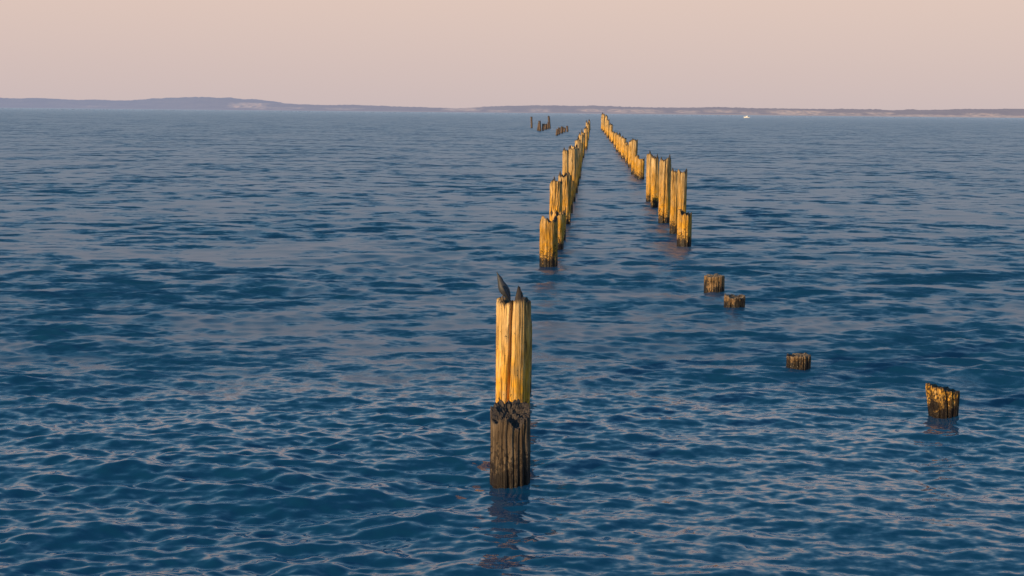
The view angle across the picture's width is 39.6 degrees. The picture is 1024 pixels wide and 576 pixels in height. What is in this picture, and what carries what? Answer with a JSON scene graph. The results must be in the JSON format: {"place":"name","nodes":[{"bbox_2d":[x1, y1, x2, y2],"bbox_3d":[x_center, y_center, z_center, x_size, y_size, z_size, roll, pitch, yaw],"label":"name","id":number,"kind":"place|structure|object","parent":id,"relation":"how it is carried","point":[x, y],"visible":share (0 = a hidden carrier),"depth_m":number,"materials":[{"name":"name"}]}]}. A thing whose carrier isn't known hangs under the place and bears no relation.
{"place":"outdoors","nodes":[
{"label":"outdoors","id":0,"kind":"place"},
{"bbox_2d":[0,108,1023,575],"bbox_3d":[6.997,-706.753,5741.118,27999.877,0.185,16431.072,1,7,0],"label":"water","id":1,"kind":"structure","parent":0,"point":[246,342],"depth_m":19.63,"materials":[{"name":"blue liquid"}]},
{"bbox_2d":[490,399,530,488],"bbox_3d":[-0.017,1.784,12.489,0.384,1.593,0.382,1,7,0],"label":"wooden piling","id":2,"kind":"object","parent":1,"relation":"in","point":[510,443],"visible":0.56,"depth_m":12.31,"materials":[{"name":"brown wood"}]},
{"bbox_2d":[496,285,530,404],"bbox_3d":[0.008,1.179,13.848,0.342,2.460,0.344,1,7,0],"label":"wooden piling","id":3,"kind":"object","parent":2,"relation":"on","point":[513,340],"visible":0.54,"depth_m":13.65,"materials":[{"name":"brown wood"}]},
{"bbox_2d":[497,272,510,301],"bbox_3d":[-0.070,-0.010,13.592,0.125,0.291,0.128,-6,10,-43],"label":"seabird","id":4,"kind":"object","parent":3,"relation":"on","point":[504,289],"visible":1,"depth_m":13.56,"materials":[{"name":"grey"}]},
{"bbox_2d":[530,320,531,392],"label":"wooden piling","id":5,"kind":"object","parent":1,"relation":"in","point":[531,358],"visible":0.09,"depth_m":16.31,"materials":[{"name":"brown wood"}]},
{"bbox_2d":[539,215,557,266],"bbox_3d":[0.776,-0.570,30.040,0.404,1.973,0.429,1,7,0],"label":"wooden piling","id":6,"kind":"object","parent":1,"relation":"in","point":[548,247],"visible":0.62,"depth_m":29.84,"materials":[{"name":"brown wood"}]},
{"bbox_2d":[549,177,561,219],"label":"wooden piling","id":7,"kind":"object","parent":1,"relation":"in","point":[555,201],"visible":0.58,"depth_m":38.15,"materials":[{"name":"brown wood"}]},
{"bbox_2d":[550,208,564,249],"bbox_3d":[1.041,-0.964,33.453,0.382,1.921,0.375,1,7,0],"label":"wooden piling","id":8,"kind":"object","parent":1,"relation":"in","point":[561,218],"visible":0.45,"depth_m":33.28,"materials":[{"name":"brown wood"}]},
{"bbox_2d":[555,209,565,239],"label":"wooden piling","id":9,"kind":"object","parent":1,"relation":"in","point":[564,223],"visible":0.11,"depth_m":35.90,"materials":[{"name":"brown wood"}]},
{"bbox_2d":[558,170,570,223],"bbox_3d":[1.512,-2.188,41.138,0.385,2.474,0.400,1,7,0],"label":"wooden piling","id":10,"kind":"object","parent":1,"relation":"in","point":[566,191],"visible":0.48,"depth_m":40.94,"materials":[{"name":"brown wood"}]},
{"bbox_2d":[562,148,568,175],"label":"wooden piling","id":11,"kind":"object","parent":1,"relation":"in","point":[565,162],"visible":0.48,"depth_m":49.21,"materials":[{"name":"brown wood"}]},
{"bbox_2d":[568,145,576,201],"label":"wooden piling","id":12,"kind":"object","parent":1,"relation":"in","point":[572,160],"visible":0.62,"depth_m":51.31,"materials":[{"name":"brown wood"}]},
{"bbox_2d":[571,180,573,212],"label":"wooden piling","id":13,"kind":"object","parent":1,"relation":"in","point":[572,185],"visible":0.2,"depth_m":45.89,"materials":[{"name":"brown wood"}]},
{"bbox_2d":[571,145,577,192],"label":"wooden piling","id":14,"kind":"object","parent":1,"relation":"in","point":[572,147],"visible":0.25,"depth_m":56.88,"materials":[{"name":"brown wood"}]},
{"bbox_2d":[574,145,579,185],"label":"wooden piling","id":15,"kind":"object","parent":1,"relation":"in","point":[578,164],"visible":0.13,"depth_m":62.91,"materials":[{"name":"brown wood"}]},
{"bbox_2d":[575,136,580,178],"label":"wooden piling","id":16,"kind":"object","parent":1,"relation":"in","point":[578,142],"visible":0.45,"depth_m":69.33,"materials":[{"name":"brown wood"}]},
{"bbox_2d":[579,132,582,162],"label":"wooden piling","id":17,"kind":"object","parent":1,"relation":"in","point":[580,136],"visible":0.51,"depth_m":91.61,"materials":[{"name":"brown wood"}]},
{"bbox_2d":[583,137,584,157],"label":"wooden piling","id":18,"kind":"object","parent":1,"relation":"in","point":[583,145],"visible":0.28,"depth_m":101.90,"materials":[{"name":"brown wood"}]},
{"bbox_2d":[584,126,587,148],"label":"wooden piling","id":19,"kind":"object","parent":1,"relation":"in","point":[586,136],"visible":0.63,"depth_m":125.31,"materials":[{"name":"brown wood"}]},
{"bbox_2d":[603,114,604,131],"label":"wooden piling","id":20,"kind":"object","parent":1,"relation":"in","point":[603,122],"visible":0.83,"depth_m":244.35,"materials":[{"name":"brown wood"}]},
{"bbox_2d":[604,115,607,133],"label":"wooden piling","id":21,"kind":"object","parent":1,"relation":"in","point":[606,117],"visible":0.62,"depth_m":214.01,"materials":[{"name":"brown wood"}]},
{"bbox_2d":[606,119,609,137],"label":"wooden piling","id":22,"kind":"object","parent":1,"relation":"in","point":[607,128],"visible":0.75,"depth_m":186.43,"materials":[{"name":"brown wood"}]},
{"bbox_2d":[609,123,612,140],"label":"wooden piling","id":23,"kind":"object","parent":1,"relation":"in","point":[610,127],"visible":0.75,"depth_m":165.06,"materials":[{"name":"brown wood"}]},
{"bbox_2d":[611,131,613,142],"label":"wooden piling","id":24,"kind":"object","parent":1,"relation":"in","point":[612,137],"visible":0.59,"depth_m":153.40,"materials":[{"name":"brown wood"}]},
{"bbox_2d":[613,132,617,146],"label":"wooden piling","id":25,"kind":"object","parent":1,"relation":"in","point":[615,134],"visible":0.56,"depth_m":134.30,"materials":[{"name":"brown wood"}]},
{"bbox_2d":[616,132,620,151],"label":"wooden piling","id":26,"kind":"object","parent":1,"relation":"in","point":[617,141],"visible":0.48,"depth_m":119.42,"materials":[{"name":"brown wood"}]},
{"bbox_2d":[618,136,621,154],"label":"wooden piling","id":27,"kind":"object","parent":1,"relation":"in","point":[620,138],"visible":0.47,"depth_m":110.27,"materials":[{"name":"brown wood"}]},
{"bbox_2d":[621,136,626,157],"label":"wooden piling","id":28,"kind":"object","parent":1,"relation":"in","point":[623,140],"visible":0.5,"depth_m":101.22,"materials":[{"name":"brown wood"}]},
{"bbox_2d":[625,144,628,162],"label":"wooden piling","id":29,"kind":"object","parent":1,"relation":"in","point":[626,152],"visible":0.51,"depth_m":91.52,"materials":[{"name":"brown wood"}]},
{"bbox_2d":[628,140,631,166],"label":"wooden piling","id":30,"kind":"object","parent":1,"relation":"in","point":[629,153],"visible":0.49,"depth_m":84.39,"materials":[{"name":"brown wood"}]},
{"bbox_2d":[631,138,637,174],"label":"wooden piling","id":31,"kind":"object","parent":1,"relation":"in","point":[634,147],"visible":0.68,"depth_m":75.47,"materials":[{"name":"brown wood"}]},
{"bbox_2d":[634,155,638,176],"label":"wooden piling","id":32,"kind":"object","parent":1,"relation":"in","point":[635,167],"visible":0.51,"depth_m":71.79,"materials":[{"name":"brown wood"}]},
{"bbox_2d":[637,157,644,178],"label":"wooden piling","id":33,"kind":"object","parent":1,"relation":"in","point":[640,167],"visible":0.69,"depth_m":69.46,"materials":[{"name":"brown wood"}]},
{"bbox_2d":[646,151,651,201],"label":"wooden piling","id":34,"kind":"object","parent":1,"relation":"in","point":[648,178],"visible":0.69,"depth_m":51.83,"materials":[{"name":"brown wood"}]},
{"bbox_2d":[651,153,658,207],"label":"wooden piling","id":35,"kind":"object","parent":1,"relation":"in","point":[654,181],"visible":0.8,"depth_m":48.89,"materials":[{"name":"brown wood"}]},
{"bbox_2d":[658,155,670,222],"bbox_3d":[4.506,-2.512,42.091,0.365,2.942,0.366,1,7,0],"label":"wooden piling","id":36,"kind":"object","parent":1,"relation":"in","point":[664,190],"visible":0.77,"depth_m":41.92,"materials":[{"name":"brown wood"}]},
{"bbox_2d":[669,167,677,233],"bbox_3d":[4.374,-1.919,38.368,0.230,2.676,0.248,1,7,0],"label":"wooden piling","id":37,"kind":"object","parent":1,"relation":"in","point":[673,210],"visible":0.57,"depth_m":38.23,"materials":[{"name":"brown wood"}]},
{"bbox_2d":[676,169,686,235],"bbox_3d":[4.488,-1.836,37.720,0.253,2.674,0.275,4,8,24],"label":"wooden piling","id":38,"kind":"object","parent":1,"relation":"in","point":[681,190],"visible":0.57,"depth_m":37.55,"materials":[{"name":"brown wood"}]},
{"bbox_2d":[677,209,691,246],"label":"wooden piling","id":39,"kind":"object","parent":1,"relation":"in","point":[684,228],"visible":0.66,"depth_m":34.70,"materials":[{"name":"brown wood"}]},
{"bbox_2d":[704,273,724,292],"bbox_3d":[3.688,0.343,26.008,0.377,1.208,0.378,1,7,0],"label":"wooden stump","id":40,"kind":"object","parent":1,"relation":"in","point":[715,283],"visible":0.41,"depth_m":25.82,"materials":[{"name":"brown wood"}]},
{"bbox_2d":[724,294,744,307],"bbox_3d":[3.703,0.664,23.747,0.357,1.126,0.365,1,7,0],"label":"wooden stump","id":41,"kind":"object","parent":1,"relation":"in","point":[733,301],"visible":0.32,"depth_m":23.58,"materials":[{"name":"brown wood"}]},
{"bbox_2d":[786,353,810,369],"bbox_3d":[3.647,1.374,18.170,0.313,1.084,0.317,1,7,0],"label":"wooden stump","id":42,"kind":"object","parent":1,"relation":"in","point":[800,361],"visible":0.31,"depth_m":18.01,"materials":[{"name":"brown wood"}]},
{"bbox_2d":[925,382,959,418],"bbox_3d":[4.640,1.640,15.423,0.361,1.250,0.338,1,7,0],"label":"wooden stump","id":43,"kind":"object","parent":1,"relation":"in","point":[942,402],"visible":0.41,"depth_m":15.25,"materials":[{"name":"brown wood"}]},
{"bbox_2d":[0,97,1023,117],"bbox_3d":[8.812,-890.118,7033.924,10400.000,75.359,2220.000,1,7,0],"label":"distant shore","id":44,"kind":"structure","parent":0,"point":[201,103],"depth_m":6076.72,"materials":[{"name":"grey"}]},
{"bbox_2d":[0,0,1023,109],"label":"sky","id":45,"kind":"structure","parent":0,"point":[794,54],"materials":[{"name":"pink"}]}
]}

